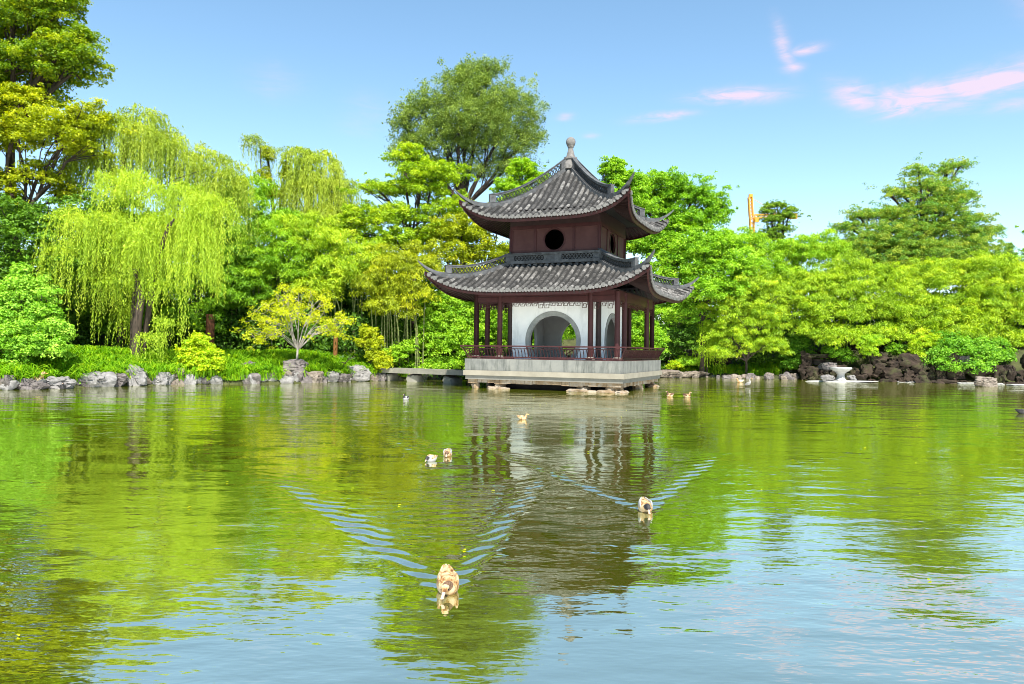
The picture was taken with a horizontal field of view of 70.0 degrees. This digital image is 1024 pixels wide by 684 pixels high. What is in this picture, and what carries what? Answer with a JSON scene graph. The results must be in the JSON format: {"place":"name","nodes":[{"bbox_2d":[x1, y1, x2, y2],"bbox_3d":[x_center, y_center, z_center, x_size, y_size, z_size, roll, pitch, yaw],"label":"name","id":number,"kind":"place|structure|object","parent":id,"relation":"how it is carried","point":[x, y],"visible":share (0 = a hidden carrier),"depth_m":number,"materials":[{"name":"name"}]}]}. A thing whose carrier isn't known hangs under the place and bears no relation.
{"place":"outdoors","nodes":[
{"label":"outdoors","id":0,"kind":"place"},
{"bbox_2d":[0,377,1023,683],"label":"water","id":1,"kind":"structure","parent":0,"point":[304,533],"depth_m":8.78,"materials":[{"name":"green liquid"}]},
{"bbox_2d":[30,381,50,389],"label":"shore rock","id":2,"kind":"object","parent":1,"relation":"in","point":[38,385],"visible":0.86,"depth_m":35.74,"materials":[{"name":"grey stone"}]},
{"bbox_2d":[59,382,65,388],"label":"rock","id":3,"kind":"object","parent":1,"relation":"on","point":[63,386],"visible":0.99,"depth_m":36.14,"materials":[{"name":"grey stone"}]},
{"bbox_2d":[425,454,437,461],"bbox_3d":[-1.603,2.301,14.408,0.169,0.153,0.432,0,-1,30],"label":"duck","id":4,"kind":"object","parent":1,"relation":"on","point":[430,458],"visible":0.98,"depth_m":14.35},
{"bbox_2d":[436,564,458,599],"bbox_3d":[-0.581,2.197,6.649,0.207,0.214,0.530,1,-1,-10],"label":"duck","id":5,"kind":"object","parent":1,"relation":"on","point":[447,582],"visible":1,"depth_m":6.60},
{"bbox_2d":[443,448,451,456],"bbox_3d":[-1.335,2.308,15.126,0.185,0.168,0.474,1,-1,2],"label":"duck","id":6,"kind":"object","parent":1,"relation":"on","point":[447,452],"visible":1,"depth_m":15.07},
{"bbox_2d":[17,398,999,635],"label":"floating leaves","id":7,"kind":"object","parent":1,"relation":"on","point":[465,549],"visible":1,"depth_m":12.68,"materials":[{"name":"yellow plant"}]},
{"bbox_2d":[517,414,528,419],"bbox_3d":[0.350,2.400,23.451,0.412,0.223,0.169,1,-1,10],"label":"duck","id":8,"kind":"object","parent":1,"relation":"on","point":[521,417],"visible":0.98,"depth_m":23.41},
{"bbox_2d":[418,137,698,393],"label":"pavilion","id":9,"kind":"structure","parent":1,"relation":"in","point":[571,227],"depth_m":42.20,"materials":[{"name":"tile"}]},
{"bbox_2d":[638,497,652,513],"bbox_3d":[1.848,2.282,10.122,0.202,0.189,0.515,1,-1,2],"label":"duck","id":10,"kind":"object","parent":1,"relation":"on","point":[645,504],"visible":0.99,"depth_m":10.06},
{"bbox_2d":[683,392,690,397],"bbox_3d":[8.657,2.616,36.124,0.259,0.342,0.631,1,-1,-30],"label":"duck","id":11,"kind":"object","parent":1,"relation":"on","point":[686,395],"visible":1,"depth_m":36.01},
{"bbox_2d":[810,380,878,382],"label":"flat slab","id":12,"kind":"structure","parent":1,"relation":"in","point":[852,381],"depth_m":59.34,"materials":[{"name":"stone"}]},
{"bbox_2d":[820,375,827,380],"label":"shore rock","id":13,"kind":"object","parent":12,"relation":"on","point":[824,377],"visible":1,"depth_m":59.43,"materials":[{"name":"grey stone"}]},
{"bbox_2d":[822,374,834,380],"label":"shore rock","id":14,"kind":"object","parent":12,"relation":"on","point":[831,377],"visible":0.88,"depth_m":59.53,"materials":[{"name":"grey stone"}]},
{"bbox_2d":[830,367,851,380],"bbox_3d":[26.920,2.627,59.894,1.720,1.130,1.720,1,-1,0],"label":"stone table","id":15,"kind":"object","parent":12,"relation":"on","point":[840,372],"visible":1,"depth_m":59.51,"materials":[{"name":"white stone"}]},
{"bbox_2d":[846,375,856,379],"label":"shore rock","id":16,"kind":"object","parent":12,"relation":"on","point":[851,377],"visible":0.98,"depth_m":60.36,"materials":[{"name":"grey stone"}]},
{"bbox_2d":[957,382,973,383],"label":"flat slab","id":17,"kind":"structure","parent":1,"relation":"in","point":[965,383],"depth_m":59.04,"materials":[{"name":"stone"}]},
{"bbox_2d":[974,376,997,386],"bbox_3d":[35.436,3.072,54.822,1.717,1.001,1.164,1,-1,13],"label":"shore rock","id":18,"kind":"object","parent":1,"relation":"in","point":[985,381],"visible":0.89,"depth_m":54.43,"materials":[{"name":"beige stone"}]},
{"bbox_2d":[1007,384,1023,385],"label":"flat slab","id":19,"kind":"structure","parent":1,"relation":"on","point":[1015,384],"depth_m":56.51,"materials":[{"name":"stone"}]},
{"bbox_2d":[1015,409,1023,413],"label":"duck","id":20,"kind":"object","parent":1,"relation":"on","point":[1020,411],"visible":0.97,"depth_m":28.58},
{"bbox_2d":[0,308,1023,389],"bbox_3d":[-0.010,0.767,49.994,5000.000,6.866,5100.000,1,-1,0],"label":"ground","id":21,"kind":"structure","parent":0,"point":[866,359],"depth_m":64.50,"materials":[{"name":"green plant"}]},
{"bbox_2d":[17,378,36,389],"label":"shore rock","id":22,"kind":"object","parent":21,"relation":"on","point":[25,384],"visible":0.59,"depth_m":35.65,"materials":[{"name":"grey stone"}]},
{"bbox_2d":[34,372,47,380],"bbox_3d":[-23.694,1.836,36.435,1.162,0.733,0.477,1,-1,0],"label":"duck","id":23,"kind":"object","parent":22,"relation":"on","point":[39,377],"visible":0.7,"depth_m":36.35},
{"bbox_2d":[0,254,79,365],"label":"broadleaf shrub","id":24,"kind":"object","parent":21,"relation":"on","point":[26,340],"visible":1,"depth_m":37.55,"materials":[{"name":"green plant"}]},
{"bbox_2d":[0,0,117,261],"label":"tall tree","id":25,"kind":"object","parent":21,"relation":"on","point":[58,57],"visible":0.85,"depth_m":49.52,"materials":[{"name":"green plant"}]},
{"bbox_2d":[46,376,76,388],"bbox_3d":[-22.787,2.151,37.003,1.346,0.890,1.154,1,-1,-27],"label":"shore rock","id":26,"kind":"object","parent":21,"relation":"on","point":[53,382],"visible":0.73,"depth_m":36.58,"materials":[{"name":"grey stone"}]},
{"bbox_2d":[0,81,139,329],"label":"golden tree","id":27,"kind":"object","parent":21,"relation":"on","point":[37,127],"visible":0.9,"depth_m":47.32,"materials":[{"name":"yellow plant"}]},
{"bbox_2d":[0,184,142,324],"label":"evergreen tree","id":28,"kind":"object","parent":21,"relation":"on","point":[25,226],"visible":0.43,"depth_m":44.69,"materials":[{"name":"green plant"}]},
{"bbox_2d":[76,378,87,386],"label":"shore rock","id":29,"kind":"object","parent":21,"relation":"on","point":[83,383],"visible":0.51,"depth_m":38.09,"materials":[{"name":"grey stone"}]},
{"bbox_2d":[84,371,116,386],"bbox_3d":[-21.915,2.080,38.721,1.788,1.096,1.158,1,-1,-37],"label":"shore rock","id":30,"kind":"object","parent":21,"relation":"on","point":[102,379],"visible":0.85,"depth_m":38.53,"materials":[{"name":"grey stone"}]},
{"bbox_2d":[114,372,127,386],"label":"shore rock","id":31,"kind":"object","parent":21,"relation":"on","point":[122,380],"visible":0.53,"depth_m":39.17,"materials":[{"name":"grey stone"}]},
{"bbox_2d":[125,364,146,385],"bbox_3d":[-20.839,1.947,40.519,1.171,1.433,0.981,1,-1,-24],"label":"shore rock","id":32,"kind":"object","parent":21,"relation":"on","point":[140,377],"visible":0.69,"depth_m":40.20,"materials":[{"name":"grey stone"}]},
{"bbox_2d":[29,163,247,363],"bbox_3d":[-22.689,-4.764,44.674,13.587,13.083,6.309,1,-1,0],"label":"weeping willow","id":33,"kind":"object","parent":21,"relation":"on","point":[146,247],"visible":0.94,"depth_m":43.34,"materials":[{"name":"green plant"}]},
{"bbox_2d":[47,102,259,347],"bbox_3d":[-24.314,-7.666,50.162,13.605,17.598,6.442,1,-1,0],"label":"weeping willow","id":34,"kind":"object","parent":21,"relation":"on","point":[158,146],"visible":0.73,"depth_m":49.35,"materials":[{"name":"green plant"}]},
{"bbox_2d":[152,372,170,384],"bbox_3d":[-20.035,2.182,41.523,1.202,1.009,0.901,1,-1,0],"label":"shore rock","id":35,"kind":"object","parent":21,"relation":"on","point":[161,378],"visible":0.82,"depth_m":41.18,"materials":[{"name":"grey stone"}]},
{"bbox_2d":[64,188,282,346],"bbox_3d":[-25.075,-5.057,51.959,17.731,12.279,8.974,1,-1,0],"label":"evergreen tree","id":36,"kind":"object","parent":21,"relation":"on","point":[244,282],"visible":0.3,"depth_m":50.59,"materials":[{"name":"green plant"}]},
{"bbox_2d":[174,368,184,378],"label":"shore rock","id":37,"kind":"object","parent":21,"relation":"on","point":[183,371],"visible":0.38,"depth_m":42.26,"materials":[{"name":"grey stone"}]},
{"bbox_2d":[173,323,229,377],"bbox_3d":[-18.459,0.585,43.179,3.412,3.484,2.908,1,-1,0],"label":"round shrub","id":38,"kind":"object","parent":21,"relation":"on","point":[204,354],"visible":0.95,"depth_m":42.92,"materials":[{"name":"green plant"}]},
{"bbox_2d":[205,314,214,343],"bbox_3d":[-20.678,-0.304,50.004,0.639,3.200,0.639,1,-1,0],"label":"trunk","id":39,"kind":"object","parent":21,"relation":"on","point":[210,326],"visible":0.56,"depth_m":49.79,"materials":[{"name":"brown plant"}]},
{"bbox_2d":[0,344,425,383],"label":"grass","id":40,"kind":"structure","parent":21,"relation":"on","point":[86,359],"depth_m":43.40,"materials":[{"name":"green plant"}]},
{"bbox_2d":[0,369,444,389],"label":"rubble","id":41,"kind":"object","parent":21,"relation":"on","point":[7,382],"visible":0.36,"depth_m":43.09,"materials":[{"name":"grey stone"}]},
{"bbox_2d":[192,172,301,348],"bbox_3d":[-20.195,-5.755,53.183,9.281,13.765,5.612,1,-1,19],"label":"tree","id":42,"kind":"object","parent":21,"relation":"on","point":[261,190],"visible":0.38,"depth_m":52.77,"materials":[{"name":"green plant"}]},
{"bbox_2d":[193,196,333,348],"bbox_3d":[-18.682,-4.946,54.321,12.262,12.470,6.791,1,-1,0],"label":"tree","id":43,"kind":"object","parent":21,"relation":"on","point":[286,273],"visible":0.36,"depth_m":53.35,"materials":[{"name":"green plant"}]},
{"bbox_2d":[238,133,293,338],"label":"bare willow","id":44,"kind":"object","parent":21,"relation":"on","point":[248,138],"visible":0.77,"depth_m":62.91,"materials":[{"name":"green plant"}]},
{"bbox_2d":[254,144,289,198],"bbox_3d":[-20.525,-14.516,62.679,3.520,4.712,2.766,1,-1,0],"label":"ivy stem","id":45,"kind":"object","parent":44,"relation":"attached to","point":[266,155],"visible":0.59,"depth_m":62.48,"materials":[{"name":"green plant"}]},
{"bbox_2d":[229,282,356,358],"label":"yellow tree","id":46,"kind":"object","parent":21,"relation":"on","point":[278,311],"visible":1,"depth_m":46.56,"materials":[{"name":"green plant"}]},
{"bbox_2d":[282,359,308,371],"bbox_3d":[-13.746,1.591,46.508,1.653,1.054,1.240,1,-1,0],"label":"shore rock","id":47,"kind":"object","parent":21,"relation":"on","point":[290,364],"visible":0.78,"depth_m":46.22,"materials":[{"name":"grey stone"}]},
{"bbox_2d":[292,366,306,381],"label":"shore rock","id":48,"kind":"object","parent":21,"relation":"on","point":[300,370],"visible":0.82,"depth_m":45.96,"materials":[{"name":"grey stone"}]},
{"bbox_2d":[279,332,343,351],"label":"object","id":49,"kind":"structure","parent":21,"relation":"on","point":[280,345],"depth_m":53.28,"materials":[{"name":"green plant"}]},
{"bbox_2d":[307,371,323,382],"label":"shore rock","id":50,"kind":"object","parent":21,"relation":"on","point":[316,376],"visible":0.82,"depth_m":46.21,"materials":[{"name":"beige stone"}]},
{"bbox_2d":[267,145,367,302],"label":"weeping willow","id":51,"kind":"object","parent":21,"relation":"on","point":[303,177],"visible":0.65,"depth_m":61.00,"materials":[{"name":"green plant"}]},
{"bbox_2d":[275,208,390,357],"bbox_3d":[-13.262,-4.052,53.660,9.156,11.698,5.754,1,-1,14],"label":"tree","id":52,"kind":"object","parent":21,"relation":"on","point":[336,262],"visible":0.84,"depth_m":52.91,"materials":[{"name":"green plant"}]},
{"bbox_2d":[327,371,340,381],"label":"shore rock","id":53,"kind":"object","parent":21,"relation":"on","point":[334,376],"visible":0.59,"depth_m":47.53,"materials":[{"name":"grey stone"}]},
{"bbox_2d":[333,329,337,357],"bbox_3d":[-12.428,0.530,51.395,0.349,2.887,0.339,1,-1,0],"label":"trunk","id":54,"kind":"object","parent":21,"relation":"on","point":[335,346],"visible":0.44,"depth_m":51.28,"materials":[{"name":"orange plant"}]},
{"bbox_2d":[239,243,436,334],"bbox_3d":[-15.174,-3.447,58.839,19.582,9.553,7.675,1,-1,0],"label":"evergreen tree","id":55,"kind":"object","parent":21,"relation":"on","point":[347,302],"visible":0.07,"depth_m":57.75,"materials":[{"name":"green plant"}]},
{"bbox_2d":[337,373,350,381],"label":"shore rock","id":56,"kind":"object","parent":21,"relation":"on","point":[344,377],"visible":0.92,"depth_m":47.81,"materials":[{"name":"grey stone"}]},
{"bbox_2d":[347,364,371,380],"bbox_3d":[-10.508,2.219,49.726,1.507,1.381,1.534,1,-1,-32],"label":"shore rock","id":57,"kind":"object","parent":21,"relation":"on","point":[363,374],"visible":0.68,"depth_m":49.25,"materials":[{"name":"grey stone"}]},
{"bbox_2d":[352,323,393,369],"bbox_3d":[-9.557,0.610,50.693,2.801,3.874,2.606,1,-1,-21],"label":"yellow shrub","id":58,"kind":"object","parent":21,"relation":"on","point":[367,339],"visible":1,"depth_m":50.50,"materials":[{"name":"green plant"}]},
{"bbox_2d":[372,339,419,367],"bbox_3d":[-8.331,1.192,52.579,3.288,2.814,3.197,1,-1,-38],"label":"fern plant","id":59,"kind":"object","parent":21,"relation":"on","point":[401,350],"visible":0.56,"depth_m":52.03,"materials":[{"name":"green plant"}]},
{"bbox_2d":[348,239,444,375],"bbox_3d":[-8.311,-1.992,53.025,6.938,10.992,6.478,1,-1,0],"label":"bamboo clump","id":60,"kind":"object","parent":21,"relation":"on","point":[392,288],"visible":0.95,"depth_m":51.95,"materials":[{"name":"green plant"}]},
{"bbox_2d":[328,141,479,355],"bbox_3d":[-8.410,-6.829,56.824,12.239,17.924,6.752,1,-1,-8],"label":"spreading tree","id":61,"kind":"object","parent":21,"relation":"on","point":[438,173],"visible":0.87,"depth_m":56.08,"materials":[{"name":"green plant"}]},
{"bbox_2d":[377,368,462,383],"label":"stone bridge","id":62,"kind":"structure","parent":21,"relation":"on","point":[449,377],"depth_m":49.31,"materials":[{"name":"beige stone"}]},
{"bbox_2d":[401,290,507,376],"bbox_3d":[-3.788,-0.192,54.059,8.869,8.254,5.684,1,-1,-21],"label":"dense bush","id":63,"kind":"object","parent":21,"relation":"on","point":[454,327],"visible":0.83,"depth_m":53.39,"materials":[{"name":"green plant"}]},
{"bbox_2d":[418,202,508,354],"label":"golden tree","id":64,"kind":"object","parent":21,"relation":"on","point":[472,253],"visible":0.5,"depth_m":54.50,"materials":[{"name":"green plant"}]},
{"bbox_2d":[381,51,551,271],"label":"tall elm","id":65,"kind":"object","parent":21,"relation":"on","point":[491,112],"visible":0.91,"depth_m":72.99,"materials":[{"name":"green plant"}]},
{"bbox_2d":[10,286,1023,378],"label":"undergrowth","id":66,"kind":"object","parent":21,"relation":"on","point":[326,344],"visible":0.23,"depth_m":52.61,"materials":[{"name":"green plant"}]},
{"bbox_2d":[488,156,548,201],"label":"bright tree","id":67,"kind":"object","parent":21,"relation":"on","point":[514,178],"visible":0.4,"depth_m":60.60,"materials":[{"name":"green plant"}]},
{"bbox_2d":[31,241,1018,349],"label":"background wood","id":68,"kind":"object","parent":21,"relation":"on","point":[655,318],"depth_m":78.66,"materials":[{"name":"green plant"}]},
{"bbox_2d":[480,305,671,355],"bbox_3d":[5.148,-0.478,59.830,16.227,10.334,7.888,1,-1,0],"label":"dark bush","id":69,"kind":"object","parent":21,"relation":"on","point":[637,334],"visible":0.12,"depth_m":59.05,"materials":[{"name":"green plant"}]},
{"bbox_2d":[597,155,666,214],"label":"bright tree","id":70,"kind":"object","parent":21,"relation":"on","point":[620,177],"visible":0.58,"depth_m":61.43,"materials":[{"name":"green plant"}]},
{"bbox_2d":[660,370,682,377],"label":"shore rock","id":71,"kind":"object","parent":21,"relation":"on","point":[671,373],"visible":0.73,"depth_m":64.29,"materials":[{"name":"beige stone"}]},
{"bbox_2d":[663,357,686,369],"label":"plant","id":72,"kind":"object","parent":21,"relation":"on","point":[671,364],"visible":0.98,"depth_m":66.38,"materials":[{"name":"green plant"}]},
{"bbox_2d":[655,303,697,362],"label":"tree","id":73,"kind":"object","parent":21,"relation":"on","point":[682,320],"visible":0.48,"depth_m":66.22,"materials":[{"name":"green plant"}]},
{"bbox_2d":[614,165,739,359],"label":"camphor tree","id":74,"kind":"object","parent":21,"relation":"on","point":[671,191],"visible":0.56,"depth_m":68.56,"materials":[{"name":"green plant"}]},
{"bbox_2d":[668,352,702,367],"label":"plant","id":75,"kind":"object","parent":21,"relation":"on","point":[686,360],"visible":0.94,"depth_m":66.53,"materials":[{"name":"green plant"}]},
{"bbox_2d":[656,318,724,359],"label":"dark bush","id":76,"kind":"object","parent":21,"relation":"on","point":[680,338],"visible":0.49,"depth_m":66.42,"materials":[{"name":"green plant"}]},
{"bbox_2d":[660,349,730,367],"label":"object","id":77,"kind":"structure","parent":21,"relation":"on","point":[697,355],"depth_m":68.51,"materials":[{"name":"green plant"}]},
{"bbox_2d":[683,371,709,377],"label":"shore rock","id":78,"kind":"object","parent":21,"relation":"on","point":[690,374],"visible":0.62,"depth_m":65.29,"materials":[{"name":"beige stone"}]},
{"bbox_2d":[640,222,768,371],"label":"camphor tree","id":79,"kind":"object","parent":21,"relation":"on","point":[719,251],"visible":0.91,"depth_m":65.03,"materials":[{"name":"green plant"}]},
{"bbox_2d":[692,317,727,375],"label":"hanging creeper","id":80,"kind":"object","parent":21,"relation":"on","point":[705,328],"visible":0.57,"depth_m":65.85,"materials":[{"name":"green plant"}]},
{"bbox_2d":[661,348,796,375],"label":"grass","id":81,"kind":"structure","parent":21,"relation":"on","point":[762,370],"depth_m":66.55,"materials":[{"name":"green plant"}]},
{"bbox_2d":[680,371,799,379],"bbox_3d":[19.381,3.020,64.470,12.528,1.010,3.317,1,-1,0],"label":"rubble","id":82,"kind":"object","parent":21,"relation":"on","point":[783,376],"visible":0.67,"depth_m":64.02,"materials":[{"name":"beige stone"}]},
{"bbox_2d":[695,264,807,373],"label":"ash tree","id":83,"kind":"object","parent":21,"relation":"on","point":[760,312],"visible":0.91,"depth_m":64.33,"materials":[{"name":"green plant"}]},
{"bbox_2d":[747,194,796,235],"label":"tower crane","id":84,"kind":"object","parent":21,"relation":"on","point":[754,218],"visible":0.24,"depth_m":329.90,"materials":[{"name":"yellow paint"}]},
{"bbox_2d":[753,199,811,250],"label":"pine tree","id":85,"kind":"object","parent":21,"relation":"on","point":[777,230],"visible":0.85,"depth_m":83.66,"materials":[{"name":"green plant"}]},
{"bbox_2d":[726,225,853,355],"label":"tree","id":86,"kind":"object","parent":21,"relation":"on","point":[797,253],"visible":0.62,"depth_m":69.75,"materials":[{"name":"green plant"}]},
{"bbox_2d":[777,333,817,369],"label":"feathery shrub","id":87,"kind":"object","parent":21,"relation":"on","point":[794,362],"visible":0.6,"depth_m":65.77,"materials":[{"name":"green plant"}]},
{"bbox_2d":[771,247,912,360],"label":"tree","id":88,"kind":"object","parent":21,"relation":"on","point":[833,282],"visible":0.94,"depth_m":64.12,"materials":[{"name":"green plant"}]},
{"bbox_2d":[815,339,912,353],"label":"rockery wall","id":89,"kind":"structure","parent":21,"relation":"on","point":[853,347],"depth_m":66.23,"materials":[{"name":"stone"}]},
{"bbox_2d":[850,333,889,378],"bbox_3d":[30.623,1.457,62.280,3.084,4.496,2.816,1,-1,0],"label":"drooping spray","id":90,"kind":"object","parent":21,"relation":"on","point":[871,340],"visible":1,"depth_m":61.90,"materials":[{"name":"green plant"}]},
{"bbox_2d":[884,340,911,356],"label":"fern plant","id":91,"kind":"object","parent":21,"relation":"on","point":[894,348],"visible":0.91,"depth_m":62.69,"materials":[{"name":"green plant"}]},
{"bbox_2d":[797,349,1023,384],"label":"rockery wall","id":92,"kind":"structure","parent":21,"relation":"on","point":[916,371],"depth_m":61.10,"materials":[{"name":"brown stone"}]},
{"bbox_2d":[839,251,989,344],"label":"tree","id":93,"kind":"object","parent":21,"relation":"on","point":[916,281],"visible":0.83,"depth_m":64.45,"materials":[{"name":"green plant"}]},
{"bbox_2d":[819,152,1022,269],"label":"conifer tree","id":94,"kind":"object","parent":21,"relation":"on","point":[884,242],"visible":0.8,"depth_m":74.72,"materials":[{"name":"green plant"}]},
{"bbox_2d":[900,326,944,356],"bbox_3d":[34.974,1.054,61.947,3.758,4.802,2.905,1,-1,9],"label":"drooping spray","id":95,"kind":"object","parent":21,"relation":"on","point":[916,340],"visible":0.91,"depth_m":61.47,"materials":[{"name":"green plant"}]},
{"bbox_2d":[916,330,1019,373],"bbox_3d":[37.736,1.177,60.702,8.023,4.580,5.513,1,-1,20],"label":"fig shrub","id":96,"kind":"object","parent":21,"relation":"on","point":[991,355],"visible":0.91,"depth_m":60.02,"materials":[{"name":"green plant"}]},
{"bbox_2d":[939,248,1023,346],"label":"tree","id":97,"kind":"object","parent":21,"relation":"on","point":[999,303],"visible":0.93,"depth_m":63.88,"materials":[{"name":"green plant"}]},
{"bbox_2d":[1003,242,1022,262],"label":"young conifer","id":98,"kind":"object","parent":21,"relation":"on","point":[1011,245],"visible":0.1,"depth_m":81.88,"materials":[{"name":"green plant"}]},
{"bbox_2d":[1006,225,1023,272],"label":"edge tree","id":99,"kind":"object","parent":21,"relation":"on","point":[1022,251],"visible":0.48,"depth_m":73.38,"materials":[{"name":"green plant"}]},
{"bbox_2d":[0,0,1023,326],"label":"sky","id":100,"kind":"structure","parent":0,"point":[803,103],"materials":[{"name":"blue"}]},
{"bbox_2d":[820,344,858,364],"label":"fern plant","id":101,"kind":"object","parent":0,"point":[841,355],"visible":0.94,"depth_m":63.41,"materials":[{"name":"green plant"}]}
]}

